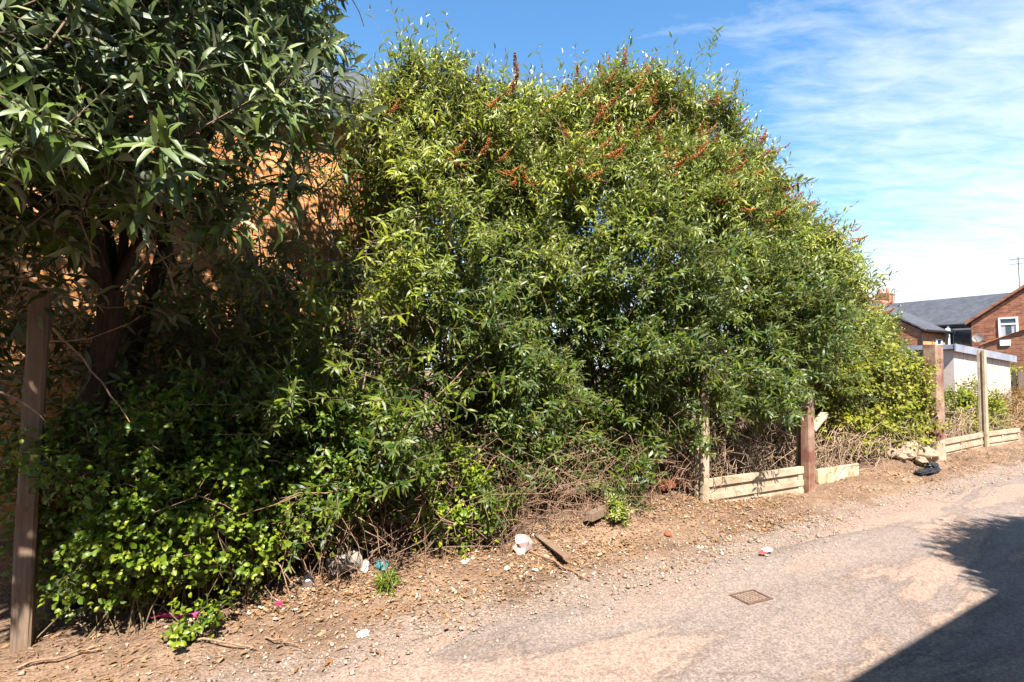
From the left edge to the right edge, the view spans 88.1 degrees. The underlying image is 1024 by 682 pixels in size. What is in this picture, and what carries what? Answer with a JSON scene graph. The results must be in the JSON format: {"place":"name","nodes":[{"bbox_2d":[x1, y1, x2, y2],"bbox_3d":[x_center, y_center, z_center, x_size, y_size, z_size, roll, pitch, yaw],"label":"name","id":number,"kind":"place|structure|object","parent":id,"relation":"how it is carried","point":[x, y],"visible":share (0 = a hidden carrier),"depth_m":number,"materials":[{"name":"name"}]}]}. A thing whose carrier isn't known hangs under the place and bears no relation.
{"place":"outdoors","nodes":[
{"label":"outdoors","id":0,"kind":"place"},
{"bbox_2d":[0,369,1023,681],"bbox_3d":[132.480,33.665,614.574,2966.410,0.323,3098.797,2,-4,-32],"label":"ground","id":1,"kind":"structure","parent":0,"point":[228,665],"depth_m":3.75,"materials":[{"name":"soil"}]},
{"bbox_2d":[10,291,51,651],"bbox_3d":[-2.747,0.887,3.013,0.107,2.344,0.097,2,-4,-32],"label":"fence post","id":2,"kind":"object","parent":1,"relation":"on","point":[24,581],"visible":0.84,"depth_m":2.98,"materials":[{"name":"brown wood"}]},
{"bbox_2d":[17,648,100,668],"bbox_3d":[-2.440,1.703,2.860,0.351,0.035,0.025,2,-4,-32],"label":"stick","id":3,"kind":"object","parent":1,"relation":"on","point":[44,659],"visible":1,"depth_m":2.84,"materials":[{"name":"beige wood"}]},
{"bbox_2d":[35,594,91,623],"bbox_3d":[-2.736,1.648,3.334,0.042,0.076,0.466,-1,-3,17],"label":"stick","id":4,"kind":"object","parent":1,"relation":"on","point":[43,619],"visible":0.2,"depth_m":3.17,"materials":[{"name":"brown wood"}]},
{"bbox_2d":[0,371,341,642],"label":"bramble bush","id":5,"kind":"object","parent":1,"relation":"on","point":[110,557],"visible":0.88,"depth_m":3.15,"materials":[{"name":"green plant"}]},
{"bbox_2d":[173,618,194,632],"bbox_3d":[-1.960,1.695,3.154,0.068,0.015,0.169,0,-3,-6],"label":"stick","id":6,"kind":"object","parent":1,"relation":"on","point":[190,620],"visible":0.27,"depth_m":3.15,"materials":[{"name":"brown wood"}]},
{"bbox_2d":[145,600,226,619],"bbox_3d":[-2.025,1.691,3.298,0.440,0.055,0.142,2,-4,-32],"label":"pink cloth","id":7,"kind":"object","parent":1,"relation":"on","point":[168,615],"visible":0.52,"depth_m":3.26,"materials":[{"name":"pink fabric"}]},
{"bbox_2d":[160,590,242,649],"bbox_3d":[-1.782,1.626,3.075,0.425,0.281,0.278,3,-4,-43],"label":"weed","id":8,"kind":"object","parent":1,"relation":"on","point":[179,636],"visible":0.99,"depth_m":3.04,"materials":[{"name":"green plant"}]},
{"bbox_2d":[0,16,425,543],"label":"brick house","id":9,"kind":"structure","parent":1,"relation":"on","point":[199,264],"depth_m":5.67,"materials":[{"name":"brick"}]},
{"bbox_2d":[0,0,437,613],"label":"buddleia tree","id":10,"kind":"object","parent":1,"relation":"on","point":[76,156],"visible":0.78,"depth_m":2.82,"materials":[{"name":"green plant"}]},
{"bbox_2d":[0,391,45,421],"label":"bare cane","id":11,"kind":"object","parent":10,"relation":"attached to","point":[17,399],"visible":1,"depth_m":2.38,"materials":[{"name":"plant"}]},
{"bbox_2d":[52,328,129,421],"bbox_3d":[-2.206,0.183,2.778,0.350,0.498,0.017,1,-3,-24],"label":"bare cane","id":12,"kind":"object","parent":10,"relation":"attached to","point":[76,351],"visible":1,"depth_m":2.77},
{"bbox_2d":[51,315,140,341],"bbox_3d":[-2.271,-0.070,2.897,0.409,0.155,0.015,1,-3,-18],"label":"bare cane","id":13,"kind":"object","parent":10,"relation":"attached to","point":[91,337],"visible":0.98,"depth_m":2.88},
{"bbox_2d":[198,637,255,648],"bbox_3d":[-1.610,1.708,2.989,0.341,0.057,0.019,0,-3,4],"label":"stick","id":14,"kind":"object","parent":1,"relation":"on","point":[215,640],"visible":1,"depth_m":2.99,"materials":[{"name":"beige wood"}]},
{"bbox_2d":[275,600,282,607],"bbox_3d":[-1.502,1.694,3.411,0.051,0.039,0.077,1,-3,-24],"label":"cloth scrap","id":15,"kind":"object","parent":1,"relation":"on","point":[278,603],"visible":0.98,"depth_m":3.40,"materials":[{"name":"pink fabric"}]},
{"bbox_2d":[264,636,300,646],"bbox_3d":[-1.319,1.727,3.044,0.258,0.022,0.030,-1,-3,16],"label":"stick","id":16,"kind":"object","parent":1,"relation":"on","point":[270,638],"visible":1,"depth_m":3.05,"materials":[{"name":"brown wood"}]},
{"bbox_2d":[156,359,454,595],"bbox_3d":[-1.437,0.975,4.056,2.123,1.685,1.252,2,-4,-32],"label":"bramble bush","id":17,"kind":"object","parent":1,"relation":"on","point":[316,426],"visible":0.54,"depth_m":3.80,"materials":[{"name":"green plant"}]},
{"bbox_2d":[303,574,313,588],"bbox_3d":[-1.413,1.668,3.671,0.066,0.066,0.116,1,-3,-17],"label":"drinks can","id":18,"kind":"object","parent":1,"relation":"on","point":[308,580],"visible":0.98,"depth_m":3.62,"materials":[{"name":"white metal"}]},
{"bbox_2d":[76,0,589,592],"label":"buddleia bush","id":19,"kind":"object","parent":1,"relation":"on","point":[424,146],"visible":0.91,"depth_m":4.47,"materials":[{"name":"green plant"}]},
{"bbox_2d":[375,354,481,456],"bbox_3d":[-0.599,0.460,4.042,0.938,0.748,0.046,2,-4,-39],"label":"bare cane","id":20,"kind":"object","parent":19,"relation":"attached to","point":[378,453],"visible":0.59,"depth_m":4.01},
{"bbox_2d":[326,547,362,575],"bbox_3d":[-1.236,1.644,3.942,0.214,0.171,0.237,-2,-4,33],"label":"plastic bag","id":21,"kind":"object","parent":1,"relation":"on","point":[355,554],"visible":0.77,"depth_m":3.88,"materials":[{"name":"white plastic"}]},
{"bbox_2d":[356,629,369,637],"bbox_3d":[-0.896,1.758,3.179,0.068,0.021,0.101,-1,-3,20],"label":"paper scrap","id":22,"kind":"object","parent":1,"relation":"on","point":[362,633],"visible":0.98,"depth_m":3.17,"materials":[{"name":"beige paper"}]},
{"bbox_2d":[361,560,368,571],"bbox_3d":[-1.106,1.691,3.995,0.056,0.056,0.155,1,-3,-10],"label":"plastic bottle","id":23,"kind":"object","parent":1,"relation":"on","point":[365,567],"visible":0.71,"depth_m":3.92,"materials":[{"name":"white plastic"}]},
{"bbox_2d":[375,559,388,570],"bbox_3d":[-0.994,1.701,4.022,0.096,0.079,0.136,2,-4,-36],"label":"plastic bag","id":24,"kind":"object","parent":1,"relation":"on","point":[378,566],"visible":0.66,"depth_m":3.98,"materials":[{"name":"teal plastic"}]},
{"bbox_2d":[370,564,402,597],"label":"grass tuft","id":25,"kind":"object","parent":1,"relation":"on","point":[384,578],"visible":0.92,"depth_m":3.71,"materials":[{"name":"green plant"}]},
{"bbox_2d":[147,407,760,608],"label":"dead stems","id":26,"kind":"object","parent":1,"relation":"on","point":[411,533],"visible":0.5,"depth_m":4.61,"materials":[{"name":"brown plant"}]},
{"bbox_2d":[554,474,649,495],"bbox_3d":[0.977,1.506,5.604,1.237,0.050,0.169,2,8,-34],"label":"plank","id":27,"kind":"object","parent":26,"relation":"on","point":[563,489],"visible":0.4,"depth_m":5.35,"materials":[{"name":"brown wood"}]},
{"bbox_2d":[407,434,506,558],"bbox_3d":[-0.452,1.320,4.432,0.896,1.034,0.606,2,-4,-32],"label":"bramble bush","id":28,"kind":"object","parent":1,"relation":"on","point":[470,482],"visible":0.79,"depth_m":4.35,"materials":[{"name":"green plant"}]},
{"bbox_2d":[0,441,1020,681],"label":"twig litter","id":29,"kind":"object","parent":1,"relation":"on","point":[719,525],"visible":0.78,"depth_m":3.90,"materials":[{"name":"brown wood"}]},
{"bbox_2d":[0,438,1023,681],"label":"leaf litter","id":30,"kind":"object","parent":1,"relation":"on","point":[349,592],"visible":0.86,"depth_m":4.05,"materials":[{"name":"brown plant"}]},
{"bbox_2d":[17,445,1023,681],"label":"gravel","id":31,"kind":"structure","parent":1,"relation":"on","point":[23,672],"depth_m":3.85,"materials":[{"name":"grey gravel"}]},
{"bbox_2d":[512,534,532,555],"bbox_3d":[0.092,1.726,4.479,0.110,0.181,0.232,-2,-4,38],"label":"plastic bag","id":32,"kind":"object","parent":1,"relation":"on","point":[523,544],"visible":0.94,"depth_m":4.43,"materials":[{"name":"white plastic"}]},
{"bbox_2d":[535,534,569,559],"bbox_3d":[0.334,1.747,4.508,0.069,0.030,0.612,1,-3,-20],"label":"plank","id":33,"kind":"object","parent":1,"relation":"on","point":[554,548],"visible":0.98,"depth_m":4.45,"materials":[{"name":"brown wood"}]},
{"bbox_2d":[530,550,590,580],"bbox_3d":[0.368,1.778,4.207,0.038,0.057,0.673,3,-4,-40],"label":"stick","id":34,"kind":"object","parent":1,"relation":"on","point":[554,560],"visible":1,"depth_m":4.21,"materials":[{"name":"brown wood"}]},
{"bbox_2d":[584,503,611,521],"bbox_3d":[0.846,1.637,5.072,0.098,0.075,0.463,-2,-4,37],"label":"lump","id":35,"kind":"object","parent":1,"relation":"on","point":[599,513],"visible":0.65,"depth_m":4.96,"materials":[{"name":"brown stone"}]},
{"bbox_2d":[417,26,817,513],"bbox_3d":[1.144,-1.253,6.717,4.731,7.066,4.352,2,-4,-32],"label":"buddleia bush","id":36,"kind":"object","parent":1,"relation":"on","point":[594,135],"visible":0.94,"depth_m":5.72,"materials":[{"name":"green plant"}]},
{"bbox_2d":[598,491,636,527],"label":"weed","id":37,"kind":"object","parent":1,"relation":"on","point":[616,509],"visible":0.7,"depth_m":5.04,"materials":[{"name":"green plant"}]},
{"bbox_2d":[305,465,1023,681],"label":"lane","id":38,"kind":"structure","parent":1,"relation":"on","point":[928,590],"depth_m":3.34,"materials":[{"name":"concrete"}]},
{"bbox_2d":[729,589,772,604],"bbox_3d":[1.668,1.801,3.692,0.230,0.037,0.170,1,-3,-24],"label":"drain cover","id":39,"kind":"object","parent":38,"relation":"on","point":[741,598],"visible":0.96,"depth_m":3.69,"materials":[{"name":"metal"}]},
{"bbox_2d":[759,547,771,553],"bbox_3d":[2.195,1.821,4.591,0.188,0.032,0.085,2,-4,-32],"label":"food wrapper","id":40,"kind":"object","parent":38,"relation":"on","point":[765,550],"visible":1,"depth_m":4.57,"materials":[{"name":"white plastic"}]},
{"bbox_2d":[664,531,671,536],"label":"clay lump","id":41,"kind":"object","parent":1,"relation":"on","point":[668,533],"visible":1,"depth_m":4.93,"materials":[{"name":"brown"}]},
{"bbox_2d":[650,474,686,490],"bbox_3d":[1.861,1.671,6.255,0.570,0.103,0.189,3,-4,-43],"label":"roof tile","id":42,"kind":"object","parent":1,"relation":"on","point":[676,481],"visible":0.67,"depth_m":6.16,"materials":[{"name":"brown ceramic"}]},
{"bbox_2d":[692,473,694,496],"bbox_3d":[2.101,1.867,6.029,0.133,0.702,0.107,2,-4,-32],"label":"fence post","id":43,"kind":"object","parent":1,"relation":"on","point":[693,494],"visible":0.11,"depth_m":6.06,"materials":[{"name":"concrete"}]},
{"bbox_2d":[695,375,709,502],"bbox_3d":[2.143,1.300,5.961,0.189,1.827,0.110,2,-4,-32],"label":"fence post","id":44,"kind":"object","parent":1,"relation":"on","point":[702,485],"visible":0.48,"depth_m":5.94,"materials":[{"name":"wood"}]},
{"bbox_2d":[709,466,803,499],"bbox_3d":[2.934,1.785,6.372,1.770,0.402,0.062,2,-3,-28],"label":"gravel board","id":45,"kind":"object","parent":1,"relation":"on","point":[770,483],"visible":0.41,"depth_m":6.38,"materials":[{"name":"wood"}]},
{"bbox_2d":[603,46,910,475],"bbox_3d":[4.139,-0.856,8.559,5.475,6.495,4.231,2,-4,-32],"label":"buddleia bush","id":46,"kind":"object","parent":1,"relation":"on","point":[827,305],"visible":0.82,"depth_m":7.14,"materials":[{"name":"green plant"}]},
{"bbox_2d":[796,401,800,465],"bbox_3d":[3.814,1.484,6.971,0.193,1.565,0.100,2,-4,-32],"label":"fence post","id":47,"kind":"object","parent":1,"relation":"on","point":[798,446],"visible":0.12,"depth_m":6.99,"materials":[{"name":"wood"}]},
{"bbox_2d":[800,385,814,492],"bbox_3d":[3.819,1.414,6.830,0.200,1.692,0.127,2,-4,-32],"label":"fence post","id":48,"kind":"object","parent":1,"relation":"on","point":[807,439],"visible":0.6,"depth_m":6.78,"materials":[{"name":"red wood"}]},
{"bbox_2d":[649,400,1023,490],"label":"dead stems","id":49,"kind":"object","parent":1,"relation":"on","point":[753,453],"visible":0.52,"depth_m":7.61,"materials":[{"name":"brown plant"}]},
{"bbox_2d":[814,412,828,431],"bbox_3d":[4.542,1.197,7.846,0.445,0.048,0.121,-34,15,-28],"label":"plank","id":50,"kind":"object","parent":49,"relation":"on","point":[820,419],"visible":0.67,"depth_m":7.85,"materials":[{"name":"wood"}]},
{"bbox_2d":[815,463,858,483],"bbox_3d":[4.607,1.913,7.478,1.016,0.284,0.044,2,-3,-29],"label":"edging board","id":51,"kind":"object","parent":1,"relation":"on","point":[826,477],"visible":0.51,"depth_m":7.42,"materials":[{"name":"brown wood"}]},
{"bbox_2d":[784,300,914,412],"bbox_3d":[6.527,0.521,10.454,4.321,3.259,2.256,2,-4,-32],"label":"shrub","id":52,"kind":"object","parent":1,"relation":"on","point":[885,317],"visible":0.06,"depth_m":10.55,"materials":[{"name":"green plant"}]},
{"bbox_2d":[777,325,952,457],"bbox_3d":[6.218,0.951,9.218,4.444,2.465,1.924,2,-4,-32],"label":"bramble bush","id":53,"kind":"object","parent":1,"relation":"on","point":[906,401],"visible":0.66,"depth_m":8.49,"materials":[{"name":"green plant"}]},
{"bbox_2d":[882,448,902,457],"bbox_3d":[5.976,1.758,8.313,0.283,0.139,0.171,-2,-4,32],"label":"rubble lump","id":54,"kind":"object","parent":1,"relation":"on","point":[896,452],"visible":0.84,"depth_m":8.25,"materials":[{"name":"beige stone"}]},
{"bbox_2d":[896,453,909,460],"bbox_3d":[6.076,1.810,8.235,0.219,0.123,0.131,-2,-3,30],"label":"rubble lump","id":55,"kind":"object","parent":1,"relation":"on","point":[902,457],"visible":0.97,"depth_m":8.20,"materials":[{"name":"beige stone"}]},
{"bbox_2d":[893,440,918,455],"bbox_3d":[6.350,1.776,8.592,0.419,0.339,0.660,-2,-4,34],"label":"rubble lump","id":56,"kind":"object","parent":1,"relation":"on","point":[908,451],"visible":0.39,"depth_m":8.42,"materials":[{"name":"beige stone"}]},
{"bbox_2d":[870,299,952,345],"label":"house wing","id":57,"kind":"structure","parent":1,"relation":"on","point":[919,331],"depth_m":29.96,"materials":[{"name":"grey"}]},
{"bbox_2d":[936,339,942,344],"bbox_3d":[24.469,0.436,30.290,0.750,1.100,0.060,2,-4,-32],"label":"window","id":58,"kind":"structure","parent":57,"relation":"in","point":[938,341],"depth_m":30.31,"materials":[{"name":"white plastic"}]},
{"bbox_2d":[908,452,916,459],"bbox_3d":[6.311,1.814,8.381,0.183,0.127,0.192,2,-4,-35],"label":"rubble lump","id":59,"kind":"object","parent":1,"relation":"on","point":[912,455],"visible":0.6,"depth_m":8.30,"materials":[{"name":"beige stone"}]},
{"bbox_2d":[914,456,928,465],"bbox_3d":[6.371,1.870,8.231,0.173,0.144,0.280,-1,-3,23],"label":"rubble lump","id":60,"kind":"object","parent":1,"relation":"on","point":[920,460],"visible":0.98,"depth_m":8.18,"materials":[{"name":"beige stone"}]},
{"bbox_2d":[913,461,940,474],"bbox_3d":[6.247,1.914,7.961,0.795,0.155,0.212,2,-4,-32],"label":"rubbish bag","id":61,"kind":"object","parent":1,"relation":"on","point":[932,467],"visible":1,"depth_m":7.94,"materials":[{"name":"black plastic"}]},
{"bbox_2d":[917,444,937,461],"bbox_3d":[6.731,1.852,8.711,0.334,0.299,0.484,2,-4,-31],"label":"rubble lump","id":62,"kind":"object","parent":1,"relation":"on","point":[924,451],"visible":0.4,"depth_m":8.58,"materials":[{"name":"beige stone"}]},
{"bbox_2d":[923,345,946,460],"bbox_3d":[7.428,1.224,9.299,0.414,2.328,0.224,2,-4,-32],"label":"fence post","id":63,"kind":"object","parent":1,"relation":"on","point":[933,353],"visible":0.45,"depth_m":9.23,"materials":[{"name":"red wood"}]},
{"bbox_2d":[933,449,939,460],"bbox_3d":[6.988,1.894,8.826,0.227,0.212,0.394,-2,-3,30],"label":"rubble lump","id":64,"kind":"object","parent":1,"relation":"on","point":[936,452],"visible":0.25,"depth_m":8.73,"materials":[{"name":"beige stone"}]},
{"bbox_2d":[875,286,1009,346],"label":"terraced house","id":65,"kind":"structure","parent":1,"relation":"on","point":[954,315],"depth_m":32.45,"materials":[{"name":"grey brick"}]},
{"bbox_2d":[945,328,971,346],"bbox_3d":[25.965,0.773,30.249,0.069,3.022,1.900,2,-4,-32],"label":"window","id":66,"kind":"structure","parent":65,"relation":"in","point":[962,336],"depth_m":30.46,"materials":[{"name":"black glass"}]},
{"bbox_2d":[899,344,1016,404],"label":"garage","id":67,"kind":"structure","parent":1,"relation":"on","point":[959,361],"depth_m":19.23,"materials":[{"name":"white paint"}]},
{"bbox_2d":[945,433,983,454],"bbox_3d":[8.443,1.983,9.947,2.191,0.381,0.062,2,-4,-33],"label":"gravel board","id":68,"kind":"object","parent":1,"relation":"on","point":[956,444],"visible":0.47,"depth_m":9.95,"materials":[{"name":"concrete"}]},
{"bbox_2d":[944,373,1013,435],"bbox_3d":[10.439,1.611,12.131,3.040,1.769,1.580,2,-4,-32],"label":"shrub","id":69,"kind":"object","parent":1,"relation":"on","point":[965,398],"visible":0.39,"depth_m":11.69,"materials":[{"name":"green plant"}]},
{"bbox_2d":[977,350,988,446],"bbox_3d":[9.462,1.323,10.623,0.201,2.270,0.115,2,-4,-32],"label":"fence post","id":70,"kind":"object","parent":1,"relation":"on","point":[982,391],"visible":0.81,"depth_m":10.61,"materials":[{"name":"concrete"}]},
{"bbox_2d":[965,256,1023,348],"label":"gabled house","id":71,"kind":"structure","parent":1,"relation":"on","point":[1004,316],"depth_m":27.80,"materials":[{"name":"red brick"}]},
{"bbox_2d":[972,334,985,341],"bbox_3d":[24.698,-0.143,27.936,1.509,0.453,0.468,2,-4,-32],"label":"satellite dish","id":72,"kind":"object","parent":71,"relation":"attached to","point":[977,337],"visible":1,"depth_m":27.80,"materials":[{"name":"grey metal"}]},
{"bbox_2d":[998,317,1017,336],"bbox_3d":[25.817,-0.674,27.520,0.060,1.119,0.765,2,-4,-32],"label":"window","id":73,"kind":"structure","parent":71,"relation":"in","point":[1006,325],"depth_m":27.55,"materials":[{"name":"white plastic"}]},
{"bbox_2d":[966,382,1023,433],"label":"dry weeds","id":74,"kind":"object","parent":1,"relation":"on","point":[1019,395],"visible":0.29,"depth_m":13.18,"materials":[{"name":"brown plant"}]},
{"bbox_2d":[980,330,1023,393],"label":"brick extension","id":75,"kind":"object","parent":1,"relation":"on","point":[1011,344],"visible":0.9,"depth_m":25.91,"materials":[{"name":"red brick"}]},
{"bbox_2d":[989,428,1019,445],"bbox_3d":[10.191,2.038,11.000,1.611,0.381,0.062,2,-3,-28],"label":"gravel board","id":76,"kind":"object","parent":1,"relation":"on","point":[998,437],"visible":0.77,"depth_m":11.00,"materials":[{"name":"concrete"}]},
{"bbox_2d":[1010,361,1022,397],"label":"shrub","id":77,"kind":"object","parent":1,"relation":"on","point":[1017,368],"visible":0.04,"depth_m":23.21,"materials":[{"name":"plant"}]},
{"bbox_2d":[1012,370,1023,404],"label":"board fence","id":78,"kind":"object","parent":1,"relation":"on","point":[1020,377],"visible":0.51,"depth_m":21.40,"materials":[{"name":"brown wood"}]},
{"bbox_2d":[169,0,1023,368],"label":"sky","id":79,"kind":"structure","parent":0,"point":[911,112],"materials":[{"name":"blue"}]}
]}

